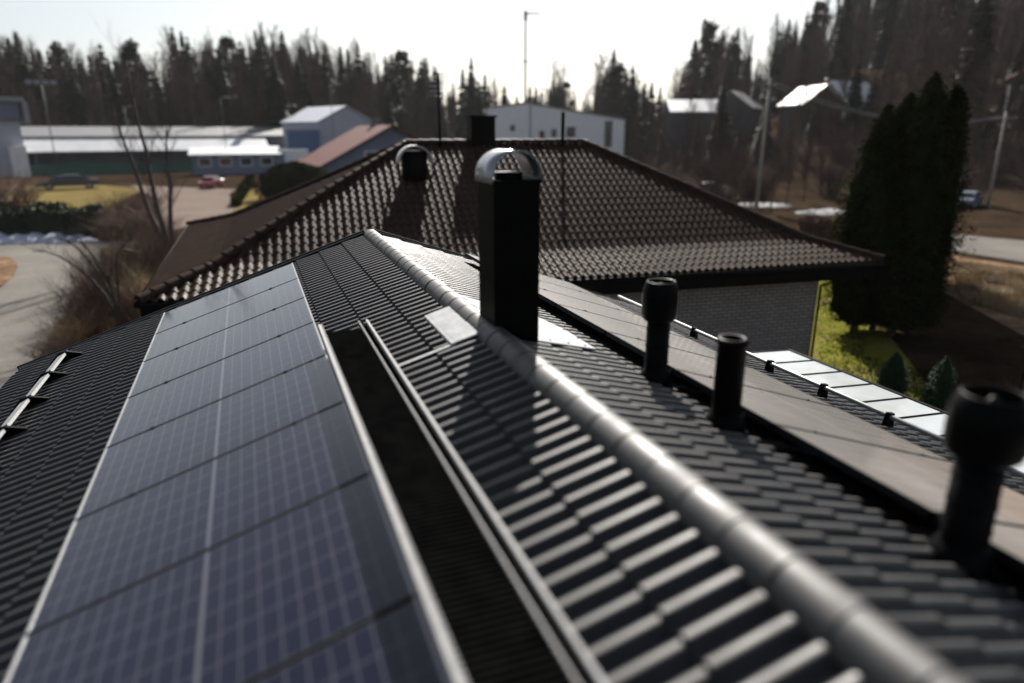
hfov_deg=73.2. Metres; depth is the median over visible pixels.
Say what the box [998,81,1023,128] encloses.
spruce tree
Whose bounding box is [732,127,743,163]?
spruce tree
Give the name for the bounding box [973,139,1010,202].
bare tree
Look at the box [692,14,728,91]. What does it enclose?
bare tree
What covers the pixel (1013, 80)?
house
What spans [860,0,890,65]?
spruce tree
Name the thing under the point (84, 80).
bare tree
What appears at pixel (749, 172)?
bare tree
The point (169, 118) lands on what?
bare tree
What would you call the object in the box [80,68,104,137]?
bare tree
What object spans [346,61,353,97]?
spruce tree
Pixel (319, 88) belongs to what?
bare tree
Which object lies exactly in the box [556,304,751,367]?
solar panel
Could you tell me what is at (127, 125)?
street lamp
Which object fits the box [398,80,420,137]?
bare tree
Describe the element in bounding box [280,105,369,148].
house
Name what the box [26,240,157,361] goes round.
roadside grass
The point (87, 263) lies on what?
bare shrub
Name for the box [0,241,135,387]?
road
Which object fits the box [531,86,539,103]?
spruce tree
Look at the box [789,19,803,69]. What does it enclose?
bare tree
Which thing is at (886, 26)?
spruce tree
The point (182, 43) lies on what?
spruce tree
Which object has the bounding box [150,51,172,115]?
bare tree
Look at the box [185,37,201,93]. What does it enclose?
spruce tree
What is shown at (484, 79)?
spruce tree
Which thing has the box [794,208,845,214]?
snow patch
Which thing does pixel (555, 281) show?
solar panel
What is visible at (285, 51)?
spruce tree
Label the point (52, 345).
bare shrub
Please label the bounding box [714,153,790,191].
bare shrub
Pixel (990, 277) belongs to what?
bare shrub
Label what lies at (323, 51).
bare tree
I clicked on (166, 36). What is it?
bare tree
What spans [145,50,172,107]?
bare tree
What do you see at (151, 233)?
bare shrub
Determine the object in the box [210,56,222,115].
spruce tree
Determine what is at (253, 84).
spruce tree
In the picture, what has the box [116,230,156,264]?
bare shrub
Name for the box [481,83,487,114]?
spruce tree
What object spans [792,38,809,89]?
bare tree
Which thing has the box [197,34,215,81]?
bare tree
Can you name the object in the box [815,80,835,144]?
bare tree
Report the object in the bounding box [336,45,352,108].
spruce tree
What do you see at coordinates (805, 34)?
spruce tree
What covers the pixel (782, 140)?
bare shrub
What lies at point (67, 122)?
bare tree
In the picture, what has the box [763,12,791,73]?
bare tree
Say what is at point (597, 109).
bare tree
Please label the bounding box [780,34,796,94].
bare tree
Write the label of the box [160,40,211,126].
bare tree
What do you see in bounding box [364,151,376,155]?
window
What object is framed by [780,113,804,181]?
bare tree
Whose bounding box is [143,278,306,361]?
solar panel
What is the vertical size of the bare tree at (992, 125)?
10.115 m
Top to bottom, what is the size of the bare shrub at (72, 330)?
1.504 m
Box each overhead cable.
[764,82,999,120]
[773,81,1007,121]
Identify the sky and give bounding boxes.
[0,0,872,116]
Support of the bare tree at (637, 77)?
on the ground at (974, 345)
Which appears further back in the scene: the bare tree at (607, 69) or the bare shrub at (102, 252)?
the bare tree at (607, 69)
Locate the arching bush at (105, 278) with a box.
[21,212,151,325]
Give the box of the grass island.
[0,256,17,287]
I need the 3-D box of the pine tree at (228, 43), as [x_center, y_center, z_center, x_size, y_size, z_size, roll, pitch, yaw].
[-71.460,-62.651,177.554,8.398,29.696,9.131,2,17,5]
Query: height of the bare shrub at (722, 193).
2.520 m
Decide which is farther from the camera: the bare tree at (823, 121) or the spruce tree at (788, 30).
the spruce tree at (788, 30)
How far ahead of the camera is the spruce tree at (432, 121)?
196.57 m
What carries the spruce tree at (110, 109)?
on the ground at (974, 345)
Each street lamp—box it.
[124,105,134,173]
[220,96,230,148]
[329,83,339,139]
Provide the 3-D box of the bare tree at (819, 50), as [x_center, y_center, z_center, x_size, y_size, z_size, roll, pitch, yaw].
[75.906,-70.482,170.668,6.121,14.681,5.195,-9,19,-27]
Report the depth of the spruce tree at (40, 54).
182.68 m
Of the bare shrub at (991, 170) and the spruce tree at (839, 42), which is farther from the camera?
the spruce tree at (839, 42)
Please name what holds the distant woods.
on the ground at (974, 345)
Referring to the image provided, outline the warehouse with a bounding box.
[20,126,283,175]
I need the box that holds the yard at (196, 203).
[131,185,236,228]
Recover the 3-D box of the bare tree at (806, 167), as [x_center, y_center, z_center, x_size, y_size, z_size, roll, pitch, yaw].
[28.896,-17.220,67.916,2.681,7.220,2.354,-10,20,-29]
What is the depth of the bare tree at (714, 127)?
93.80 m
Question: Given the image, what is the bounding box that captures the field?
[943,256,1023,335]
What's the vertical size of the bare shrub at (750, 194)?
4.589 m
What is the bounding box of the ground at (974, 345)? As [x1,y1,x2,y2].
[0,61,1023,392]
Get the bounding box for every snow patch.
[737,202,790,206]
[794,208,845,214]
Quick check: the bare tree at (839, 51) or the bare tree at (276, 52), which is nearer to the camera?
the bare tree at (839, 51)
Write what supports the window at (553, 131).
in the hall
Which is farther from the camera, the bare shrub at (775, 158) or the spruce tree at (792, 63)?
the spruce tree at (792, 63)
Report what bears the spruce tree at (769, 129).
on the ground at (974, 345)
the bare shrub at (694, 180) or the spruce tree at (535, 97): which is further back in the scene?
the spruce tree at (535, 97)
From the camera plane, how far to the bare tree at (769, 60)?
192.96 m
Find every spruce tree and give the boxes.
[0,49,18,96]
[1,37,18,96]
[11,32,32,92]
[13,39,57,137]
[29,52,57,125]
[38,50,51,101]
[44,50,52,78]
[47,42,69,124]
[56,63,92,137]
[64,54,93,117]
[65,66,95,137]
[76,57,97,119]
[86,54,105,137]
[95,43,117,103]
[98,67,127,137]
[106,60,124,114]
[112,72,133,137]
[115,67,136,126]
[152,76,173,137]
[166,27,182,125]
[174,30,185,123]
[179,45,212,126]
[179,55,200,121]
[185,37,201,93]
[201,58,220,124]
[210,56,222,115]
[213,46,235,126]
[215,38,234,77]
[220,53,238,116]
[234,47,257,126]
[237,40,245,109]
[241,52,270,126]
[251,30,259,87]
[254,38,274,120]
[262,53,290,126]
[276,30,291,81]
[280,43,296,114]
[290,58,312,111]
[292,45,312,114]
[309,53,322,106]
[315,48,340,106]
[323,45,339,101]
[326,59,336,95]
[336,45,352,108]
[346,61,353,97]
[348,43,379,117]
[380,53,410,132]
[381,61,412,132]
[382,84,397,126]
[410,61,437,138]
[428,67,452,143]
[436,100,451,143]
[452,65,467,143]
[460,57,477,143]
[470,80,486,114]
[478,74,491,106]
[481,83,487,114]
[500,84,508,104]
[526,86,532,102]
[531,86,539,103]
[544,89,555,105]
[554,80,562,106]
[596,49,624,115]
[622,64,646,156]
[638,80,651,152]
[644,81,655,141]
[649,86,663,150]
[674,38,701,98]
[694,57,715,98]
[704,73,730,163]
[719,59,733,94]
[720,34,734,77]
[726,26,745,92]
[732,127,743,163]
[750,96,774,166]
[756,42,782,117]
[765,43,790,99]
[779,19,793,96]
[790,11,811,93]
[794,1,825,85]
[804,100,822,143]
[814,0,855,76]
[822,4,851,79]
[826,0,853,50]
[832,60,863,138]
[853,68,879,138]
[854,1,885,68]
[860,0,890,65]
[862,46,898,134]
[865,0,898,69]
[947,0,1002,148]
[962,0,1003,61]
[991,28,1023,114]
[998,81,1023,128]
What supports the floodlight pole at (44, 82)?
on the ground at (974, 345)
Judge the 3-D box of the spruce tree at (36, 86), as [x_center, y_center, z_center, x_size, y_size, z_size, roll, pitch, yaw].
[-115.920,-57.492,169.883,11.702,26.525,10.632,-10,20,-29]
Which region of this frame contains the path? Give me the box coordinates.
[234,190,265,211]
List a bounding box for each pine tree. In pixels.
[43,41,78,106]
[108,51,156,137]
[114,38,151,125]
[211,36,242,108]
[287,102,295,114]
[386,47,417,132]
[556,81,574,107]
[608,61,631,117]
[685,19,726,98]
[738,75,751,98]
[764,75,776,105]
[812,0,831,49]
[968,0,995,30]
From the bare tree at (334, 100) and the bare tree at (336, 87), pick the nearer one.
the bare tree at (334, 100)
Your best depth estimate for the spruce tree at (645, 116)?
197.14 m
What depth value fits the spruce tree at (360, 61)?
181.36 m
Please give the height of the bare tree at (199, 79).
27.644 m
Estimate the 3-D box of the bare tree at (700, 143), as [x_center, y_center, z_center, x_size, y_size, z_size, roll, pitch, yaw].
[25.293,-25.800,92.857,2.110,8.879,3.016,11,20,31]
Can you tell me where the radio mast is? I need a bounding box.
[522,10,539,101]
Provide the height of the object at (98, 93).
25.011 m
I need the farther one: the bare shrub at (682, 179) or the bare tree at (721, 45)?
the bare tree at (721, 45)
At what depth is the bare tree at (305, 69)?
164.81 m
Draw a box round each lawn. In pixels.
[1,185,139,209]
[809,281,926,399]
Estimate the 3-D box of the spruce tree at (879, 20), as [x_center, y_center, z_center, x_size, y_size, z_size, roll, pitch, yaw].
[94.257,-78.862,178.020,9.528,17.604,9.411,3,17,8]
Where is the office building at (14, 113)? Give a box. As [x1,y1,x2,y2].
[0,97,31,176]
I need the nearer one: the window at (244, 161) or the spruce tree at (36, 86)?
the window at (244, 161)
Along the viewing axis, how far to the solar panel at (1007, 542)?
3.03 m
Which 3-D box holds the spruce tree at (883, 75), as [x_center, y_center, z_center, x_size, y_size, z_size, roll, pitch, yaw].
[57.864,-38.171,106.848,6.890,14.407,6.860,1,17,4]
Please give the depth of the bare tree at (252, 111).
142.93 m
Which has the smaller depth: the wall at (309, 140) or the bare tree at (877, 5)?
the wall at (309, 140)
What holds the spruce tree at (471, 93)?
on the ground at (974, 345)
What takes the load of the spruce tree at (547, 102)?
on the ground at (974, 345)
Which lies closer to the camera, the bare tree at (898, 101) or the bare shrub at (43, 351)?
the bare shrub at (43, 351)
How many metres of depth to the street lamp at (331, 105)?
104.14 m
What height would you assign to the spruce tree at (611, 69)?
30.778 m
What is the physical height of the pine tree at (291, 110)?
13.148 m
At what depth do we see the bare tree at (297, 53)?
178.15 m
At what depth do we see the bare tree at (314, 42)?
186.61 m
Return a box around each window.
[198,158,211,166]
[219,157,232,165]
[240,157,252,165]
[260,157,272,165]
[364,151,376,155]
[510,125,514,130]
[539,131,544,138]
[551,129,556,136]
[566,127,575,136]
[604,121,612,146]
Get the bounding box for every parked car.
[35,174,100,189]
[197,176,224,188]
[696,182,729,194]
[954,190,983,208]
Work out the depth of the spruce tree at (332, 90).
163.09 m
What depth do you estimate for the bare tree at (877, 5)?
174.75 m
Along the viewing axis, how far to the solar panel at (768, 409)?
4.86 m
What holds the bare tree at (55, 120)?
on the ground at (974, 345)
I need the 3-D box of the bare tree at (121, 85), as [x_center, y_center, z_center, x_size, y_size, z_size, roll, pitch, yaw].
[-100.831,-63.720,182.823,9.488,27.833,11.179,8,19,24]
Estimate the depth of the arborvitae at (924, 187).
22.02 m
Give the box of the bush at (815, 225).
[797,215,840,239]
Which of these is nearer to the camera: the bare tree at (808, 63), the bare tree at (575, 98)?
the bare tree at (808, 63)
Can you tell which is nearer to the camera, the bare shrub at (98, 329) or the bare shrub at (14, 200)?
the bare shrub at (98, 329)
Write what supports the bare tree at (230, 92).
on the ground at (974, 345)
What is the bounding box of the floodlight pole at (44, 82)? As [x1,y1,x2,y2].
[25,79,58,174]
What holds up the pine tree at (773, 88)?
on the ground at (974, 345)
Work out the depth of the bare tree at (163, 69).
161.04 m
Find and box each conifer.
[875,352,911,395]
[913,354,958,410]
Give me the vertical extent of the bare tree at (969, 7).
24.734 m
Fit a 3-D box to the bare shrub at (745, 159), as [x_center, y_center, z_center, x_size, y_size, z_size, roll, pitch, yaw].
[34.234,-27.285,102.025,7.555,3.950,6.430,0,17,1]
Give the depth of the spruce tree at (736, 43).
192.69 m
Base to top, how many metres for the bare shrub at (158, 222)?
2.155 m
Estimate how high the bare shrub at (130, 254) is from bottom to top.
4.003 m
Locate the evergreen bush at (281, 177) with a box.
[241,161,327,201]
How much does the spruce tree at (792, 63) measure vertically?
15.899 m
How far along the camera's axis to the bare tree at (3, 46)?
185.22 m
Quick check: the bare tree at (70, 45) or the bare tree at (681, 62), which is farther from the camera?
the bare tree at (681, 62)
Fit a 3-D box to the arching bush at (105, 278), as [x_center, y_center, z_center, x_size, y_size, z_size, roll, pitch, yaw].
[-14.493,-2.306,23.458,4.760,4.381,2.514,-3,17,-10]
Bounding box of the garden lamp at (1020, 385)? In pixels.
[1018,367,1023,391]
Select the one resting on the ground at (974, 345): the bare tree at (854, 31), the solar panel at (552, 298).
the bare tree at (854, 31)
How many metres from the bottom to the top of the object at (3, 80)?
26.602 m
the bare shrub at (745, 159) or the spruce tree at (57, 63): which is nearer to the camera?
the bare shrub at (745, 159)
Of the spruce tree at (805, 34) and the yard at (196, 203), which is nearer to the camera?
the yard at (196, 203)
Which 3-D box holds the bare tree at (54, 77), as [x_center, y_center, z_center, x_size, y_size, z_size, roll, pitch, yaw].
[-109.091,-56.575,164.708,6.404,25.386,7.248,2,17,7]
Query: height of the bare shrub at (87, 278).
3.588 m
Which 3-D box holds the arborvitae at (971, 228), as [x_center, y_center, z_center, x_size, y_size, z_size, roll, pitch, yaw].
[18.806,-7.138,32.454,6.619,8.520,6.434,-6,18,-20]
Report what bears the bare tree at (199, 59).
on the ground at (974, 345)
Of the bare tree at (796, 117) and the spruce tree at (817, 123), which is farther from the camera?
the spruce tree at (817, 123)
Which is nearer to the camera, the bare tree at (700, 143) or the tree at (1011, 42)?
the bare tree at (700, 143)
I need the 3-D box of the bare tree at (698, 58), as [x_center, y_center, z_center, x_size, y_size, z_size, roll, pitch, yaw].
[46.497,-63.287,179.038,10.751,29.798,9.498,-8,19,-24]
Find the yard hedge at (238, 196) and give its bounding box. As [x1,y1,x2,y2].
[229,174,254,206]
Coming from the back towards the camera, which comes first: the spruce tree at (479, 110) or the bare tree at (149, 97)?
the spruce tree at (479, 110)
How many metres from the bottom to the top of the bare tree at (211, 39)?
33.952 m
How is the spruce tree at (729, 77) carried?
on the ground at (974, 345)
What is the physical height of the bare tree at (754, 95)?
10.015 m
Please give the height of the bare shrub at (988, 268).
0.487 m
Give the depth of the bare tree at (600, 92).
179.76 m
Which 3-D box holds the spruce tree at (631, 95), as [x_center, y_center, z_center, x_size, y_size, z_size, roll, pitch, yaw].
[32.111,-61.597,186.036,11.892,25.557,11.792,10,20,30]
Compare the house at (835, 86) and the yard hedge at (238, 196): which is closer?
the yard hedge at (238, 196)
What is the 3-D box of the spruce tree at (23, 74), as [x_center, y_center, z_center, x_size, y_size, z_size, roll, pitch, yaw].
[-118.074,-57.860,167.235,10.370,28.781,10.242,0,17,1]
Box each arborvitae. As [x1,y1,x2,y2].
[816,103,911,332]
[826,132,984,278]
[829,97,975,294]
[868,92,917,330]
[869,71,960,337]
[909,84,973,335]
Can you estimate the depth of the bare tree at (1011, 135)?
76.62 m
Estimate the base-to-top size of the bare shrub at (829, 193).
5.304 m
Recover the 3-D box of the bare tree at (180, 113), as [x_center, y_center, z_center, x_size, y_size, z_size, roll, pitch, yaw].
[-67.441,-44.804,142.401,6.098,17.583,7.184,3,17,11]
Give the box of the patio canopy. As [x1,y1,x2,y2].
[750,349,1023,471]
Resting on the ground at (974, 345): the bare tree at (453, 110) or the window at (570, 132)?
the bare tree at (453, 110)
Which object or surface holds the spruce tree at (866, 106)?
on the ground at (974, 345)
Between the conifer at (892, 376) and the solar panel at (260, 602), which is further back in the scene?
the conifer at (892, 376)
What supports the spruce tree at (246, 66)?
on the ground at (974, 345)
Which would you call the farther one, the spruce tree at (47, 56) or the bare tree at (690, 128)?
the spruce tree at (47, 56)
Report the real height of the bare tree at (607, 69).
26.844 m
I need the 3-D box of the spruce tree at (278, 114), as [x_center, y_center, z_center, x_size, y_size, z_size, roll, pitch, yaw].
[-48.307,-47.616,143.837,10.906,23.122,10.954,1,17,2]
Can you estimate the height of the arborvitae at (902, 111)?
8.136 m
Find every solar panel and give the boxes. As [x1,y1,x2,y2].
[4,473,418,682]
[25,401,371,635]
[74,354,344,519]
[106,322,326,447]
[127,297,315,397]
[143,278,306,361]
[155,263,298,333]
[253,596,449,682]
[465,253,599,296]
[539,281,638,314]
[539,288,687,337]
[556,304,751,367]
[606,331,835,406]
[674,369,951,461]
[773,424,1023,527]
[933,513,1023,571]
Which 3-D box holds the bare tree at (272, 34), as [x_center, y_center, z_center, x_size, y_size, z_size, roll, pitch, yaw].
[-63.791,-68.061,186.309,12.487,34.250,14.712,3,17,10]
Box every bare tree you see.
[0,32,13,87]
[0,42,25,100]
[2,70,29,125]
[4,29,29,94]
[22,84,43,125]
[23,36,43,70]
[26,49,61,125]
[35,107,42,125]
[41,51,64,124]
[49,107,66,137]
[51,61,72,123]
[62,105,72,137]
[65,41,86,97]
[72,50,100,118]
[74,13,201,252]
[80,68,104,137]
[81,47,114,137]
[85,105,98,137]
[86,39,99,76]
[99,113,109,137]
[109,46,139,125]
[110,111,120,137]
[118,62,137,126]
[123,57,152,126]
[126,59,151,126]
[142,53,153,119]
[142,78,159,137]
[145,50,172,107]
[145,84,163,137]
[149,27,182,126]
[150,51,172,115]
[157,71,180,126]
[159,64,180,125]
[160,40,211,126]
[162,26,182,117]
[168,80,195,126]
[175,52,206,126]
[186,41,212,126]
[191,39,204,90]
[196,73,222,126]
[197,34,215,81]
[199,26,215,74]
[208,102,221,126]
[222,49,263,126]
[223,28,235,74]
[223,98,239,126]
[225,43,252,126]
[240,87,264,126]
[244,32,257,78]
[249,20,273,67]
[254,24,292,96]
[255,41,288,101]
[265,46,293,103]
[266,42,301,115]
[278,44,308,109]
[285,34,308,98]
[286,42,319,106]
[293,27,314,87]
[294,62,326,109]
[307,23,325,81]
[314,39,341,96]
[314,56,330,106]
[326,89,338,105]
[327,44,349,105]
[331,42,358,99]
[335,76,360,107]
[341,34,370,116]
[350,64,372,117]
[361,51,382,107]
[365,47,385,117]
[368,67,378,115]
[369,83,383,124]
[376,70,390,124]
[377,53,389,119]
[393,88,416,134]
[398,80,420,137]
[401,57,423,136]
[414,54,436,128]
[415,84,433,143]
[427,73,437,137]
[428,68,452,138]
[445,75,459,138]
[446,86,458,138]
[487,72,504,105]
[487,83,493,105]
[540,81,549,104]
[543,57,572,108]
[547,48,563,104]
[568,86,581,110]
[581,80,595,111]
[582,50,621,116]
[584,60,603,112]
[592,57,611,112]
[608,64,641,115]
[634,74,647,126]
[650,111,669,165]
[653,96,663,153]
[664,65,683,102]
[664,78,674,100]
[672,65,699,99]
[673,54,687,98]
[673,82,685,99]
[675,40,708,98]
[675,84,707,180]
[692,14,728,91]
[693,116,708,179]
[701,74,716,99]
[701,112,725,162]
[703,23,735,92]
[704,102,725,167]
[707,32,732,98]
[709,48,728,98]
[719,98,740,161]
[726,45,745,91]
[734,23,758,95]
[738,142,759,204]
[740,66,755,101]
[742,34,758,95]
[744,124,752,156]
[750,85,758,103]
[752,130,762,164]
[753,57,765,99]
[756,77,763,104]
[759,43,774,91]
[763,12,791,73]
[764,137,786,212]
[771,96,789,147]
[774,128,802,204]
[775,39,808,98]
[777,46,794,97]
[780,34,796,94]
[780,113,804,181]
[784,72,830,182]
[788,51,818,143]
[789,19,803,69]
[790,100,802,146]
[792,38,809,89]
[796,132,822,201]
[801,34,814,78]
[804,40,820,85]
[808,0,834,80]
[809,25,834,84]
[810,121,840,195]
[813,86,833,170]
[815,37,831,84]
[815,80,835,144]
[818,9,838,82]
[827,0,853,34]
[830,49,843,81]
[835,42,859,114]
[842,4,862,61]
[848,0,873,65]
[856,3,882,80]
[857,0,882,68]
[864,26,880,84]
[893,91,902,110]
[906,0,961,97]
[928,0,994,105]
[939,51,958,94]
[948,10,971,67]
[959,12,1015,163]
[962,120,983,181]
[963,0,975,41]
[963,96,978,162]
[966,0,976,39]
[967,0,1019,137]
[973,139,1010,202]
[980,89,1011,154]
[985,97,1023,183]
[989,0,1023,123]
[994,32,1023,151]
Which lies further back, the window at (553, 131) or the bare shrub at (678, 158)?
the window at (553, 131)
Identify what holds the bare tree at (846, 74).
on the ground at (974, 345)
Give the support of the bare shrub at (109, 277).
on the ground at (974, 345)
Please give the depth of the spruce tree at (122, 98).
192.30 m
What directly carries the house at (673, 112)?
on the ground at (974, 345)
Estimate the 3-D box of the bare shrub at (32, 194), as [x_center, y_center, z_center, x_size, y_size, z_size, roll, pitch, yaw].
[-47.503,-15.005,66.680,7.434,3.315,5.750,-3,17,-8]
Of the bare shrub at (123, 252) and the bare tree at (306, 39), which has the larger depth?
the bare tree at (306, 39)
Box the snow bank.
[0,232,95,243]
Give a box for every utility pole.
[754,78,777,211]
[986,112,1017,207]
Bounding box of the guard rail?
[663,124,1019,175]
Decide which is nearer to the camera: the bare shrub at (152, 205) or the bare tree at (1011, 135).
the bare shrub at (152, 205)
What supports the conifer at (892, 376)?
on the garden lawn at (878, 343)
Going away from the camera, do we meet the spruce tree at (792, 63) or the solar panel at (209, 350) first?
the solar panel at (209, 350)
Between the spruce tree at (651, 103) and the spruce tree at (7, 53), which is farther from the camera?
the spruce tree at (651, 103)
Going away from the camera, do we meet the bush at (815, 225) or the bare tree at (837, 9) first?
the bush at (815, 225)
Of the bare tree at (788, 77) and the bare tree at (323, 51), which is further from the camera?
the bare tree at (323, 51)
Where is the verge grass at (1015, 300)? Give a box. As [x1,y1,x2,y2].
[949,258,1023,317]
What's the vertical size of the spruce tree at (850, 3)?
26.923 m
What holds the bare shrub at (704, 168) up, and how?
on the ground at (974, 345)
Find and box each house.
[0,149,1023,682]
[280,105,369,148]
[297,118,425,173]
[661,99,719,164]
[725,90,763,144]
[777,84,843,136]
[829,80,870,117]
[998,71,1023,119]
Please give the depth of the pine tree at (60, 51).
175.97 m
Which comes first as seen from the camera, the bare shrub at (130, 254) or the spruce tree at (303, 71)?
the bare shrub at (130, 254)
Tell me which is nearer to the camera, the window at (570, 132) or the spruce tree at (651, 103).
the window at (570, 132)
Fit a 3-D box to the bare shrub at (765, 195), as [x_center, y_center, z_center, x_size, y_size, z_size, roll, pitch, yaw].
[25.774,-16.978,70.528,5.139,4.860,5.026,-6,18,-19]
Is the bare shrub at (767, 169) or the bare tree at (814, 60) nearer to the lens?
the bare shrub at (767, 169)
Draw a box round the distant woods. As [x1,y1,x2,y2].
[1,0,1001,138]
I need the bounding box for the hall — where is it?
[485,102,626,154]
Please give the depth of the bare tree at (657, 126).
184.27 m
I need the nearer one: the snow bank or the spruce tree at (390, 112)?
the snow bank
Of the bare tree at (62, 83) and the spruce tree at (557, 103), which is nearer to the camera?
the bare tree at (62, 83)
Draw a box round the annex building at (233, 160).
[188,146,308,174]
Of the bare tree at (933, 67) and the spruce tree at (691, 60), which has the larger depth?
the spruce tree at (691, 60)
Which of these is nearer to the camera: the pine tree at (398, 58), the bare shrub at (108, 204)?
the bare shrub at (108, 204)
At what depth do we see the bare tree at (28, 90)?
142.99 m
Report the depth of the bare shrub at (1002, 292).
29.71 m
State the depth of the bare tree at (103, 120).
147.45 m
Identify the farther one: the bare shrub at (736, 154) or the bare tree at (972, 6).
the bare tree at (972, 6)
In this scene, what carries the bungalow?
on the ground at (974, 345)
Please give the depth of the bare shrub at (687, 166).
91.82 m
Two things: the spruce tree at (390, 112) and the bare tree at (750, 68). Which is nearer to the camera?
the spruce tree at (390, 112)
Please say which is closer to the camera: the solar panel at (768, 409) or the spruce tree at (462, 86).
the solar panel at (768, 409)
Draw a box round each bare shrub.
[0,161,53,207]
[0,163,20,201]
[2,176,60,202]
[11,315,82,352]
[12,323,75,358]
[23,303,102,343]
[33,291,107,336]
[36,266,145,323]
[37,258,128,324]
[43,298,130,337]
[45,222,152,307]
[51,233,126,289]
[59,244,154,318]
[67,209,167,292]
[67,234,132,273]
[68,204,146,240]
[72,193,167,236]
[74,176,176,213]
[74,186,150,224]
[81,221,175,297]
[83,266,149,323]
[86,226,156,283]
[88,257,160,317]
[96,220,175,284]
[100,194,179,236]
[107,213,173,273]
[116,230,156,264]
[121,191,178,217]
[121,210,187,233]
[124,211,189,262]
[130,209,186,254]
[649,152,691,175]
[657,152,702,179]
[665,163,698,181]
[668,144,691,167]
[669,169,708,182]
[670,149,694,174]
[681,151,756,194]
[694,177,763,199]
[696,148,724,178]
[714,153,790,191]
[722,142,752,162]
[726,165,774,198]
[727,147,759,170]
[740,155,785,198]
[742,173,777,195]
[751,156,804,177]
[756,139,795,173]
[760,139,786,163]
[772,133,792,149]
[793,132,829,166]
[800,162,849,180]
[812,148,855,197]
[849,141,860,157]
[951,261,976,269]
[954,277,997,291]
[956,177,990,193]
[963,270,1020,284]
[964,152,1017,182]
[969,142,1016,168]
[971,265,1002,273]
[973,261,1003,274]
[979,284,1015,295]
[1001,265,1023,275]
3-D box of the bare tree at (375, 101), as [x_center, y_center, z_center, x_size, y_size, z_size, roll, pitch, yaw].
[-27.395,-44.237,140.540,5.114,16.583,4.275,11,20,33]
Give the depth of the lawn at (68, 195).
76.44 m
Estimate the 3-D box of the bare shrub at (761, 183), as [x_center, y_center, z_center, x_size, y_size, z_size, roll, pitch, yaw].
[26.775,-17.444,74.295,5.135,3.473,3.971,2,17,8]
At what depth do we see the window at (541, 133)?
144.09 m
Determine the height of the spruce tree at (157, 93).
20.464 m
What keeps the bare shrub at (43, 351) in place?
on the ground at (974, 345)
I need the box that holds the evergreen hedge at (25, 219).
[0,199,107,236]
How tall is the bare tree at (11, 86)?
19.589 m
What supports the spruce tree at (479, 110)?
on the ground at (974, 345)
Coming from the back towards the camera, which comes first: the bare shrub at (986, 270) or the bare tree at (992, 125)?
the bare tree at (992, 125)
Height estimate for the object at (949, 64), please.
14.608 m
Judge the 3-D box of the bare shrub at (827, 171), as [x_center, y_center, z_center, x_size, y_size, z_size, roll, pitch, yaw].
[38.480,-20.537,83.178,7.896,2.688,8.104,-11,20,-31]
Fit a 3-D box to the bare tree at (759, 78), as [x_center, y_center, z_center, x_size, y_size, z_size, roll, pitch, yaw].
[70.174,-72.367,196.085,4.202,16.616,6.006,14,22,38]
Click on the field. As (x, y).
(1013, 322)
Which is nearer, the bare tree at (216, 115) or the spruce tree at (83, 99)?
the bare tree at (216, 115)
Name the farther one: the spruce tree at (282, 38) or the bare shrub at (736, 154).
the spruce tree at (282, 38)
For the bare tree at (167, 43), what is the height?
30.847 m
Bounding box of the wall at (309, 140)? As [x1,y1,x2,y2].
[285,130,319,152]
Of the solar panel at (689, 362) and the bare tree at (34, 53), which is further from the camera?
the bare tree at (34, 53)
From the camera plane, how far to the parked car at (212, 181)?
83.75 m
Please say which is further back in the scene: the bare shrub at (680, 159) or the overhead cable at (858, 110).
the bare shrub at (680, 159)
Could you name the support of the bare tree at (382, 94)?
on the ground at (974, 345)
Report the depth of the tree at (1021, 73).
87.82 m
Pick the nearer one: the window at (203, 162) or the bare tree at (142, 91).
the window at (203, 162)
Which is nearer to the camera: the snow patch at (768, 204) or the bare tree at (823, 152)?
the snow patch at (768, 204)
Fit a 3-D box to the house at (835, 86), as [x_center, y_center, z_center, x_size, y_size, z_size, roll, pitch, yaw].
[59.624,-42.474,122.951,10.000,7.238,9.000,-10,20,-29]
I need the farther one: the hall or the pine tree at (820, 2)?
the pine tree at (820, 2)
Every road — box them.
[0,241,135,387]
[952,235,1023,261]
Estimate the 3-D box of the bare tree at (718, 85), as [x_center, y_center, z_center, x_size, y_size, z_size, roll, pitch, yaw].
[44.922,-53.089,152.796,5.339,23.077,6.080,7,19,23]
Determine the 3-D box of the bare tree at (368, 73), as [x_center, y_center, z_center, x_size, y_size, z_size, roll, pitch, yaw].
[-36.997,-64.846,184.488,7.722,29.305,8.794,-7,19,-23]
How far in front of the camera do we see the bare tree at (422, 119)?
148.99 m
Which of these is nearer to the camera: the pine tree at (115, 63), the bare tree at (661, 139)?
the bare tree at (661, 139)
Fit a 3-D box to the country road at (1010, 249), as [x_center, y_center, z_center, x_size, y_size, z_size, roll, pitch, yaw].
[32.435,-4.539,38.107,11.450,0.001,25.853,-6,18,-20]
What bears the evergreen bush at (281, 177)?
on the ground at (974, 345)
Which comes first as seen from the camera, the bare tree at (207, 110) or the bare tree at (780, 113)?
the bare tree at (780, 113)
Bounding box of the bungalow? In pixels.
[133,73,885,357]
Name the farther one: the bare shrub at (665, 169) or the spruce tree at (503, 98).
the spruce tree at (503, 98)
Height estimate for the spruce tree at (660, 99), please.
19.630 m

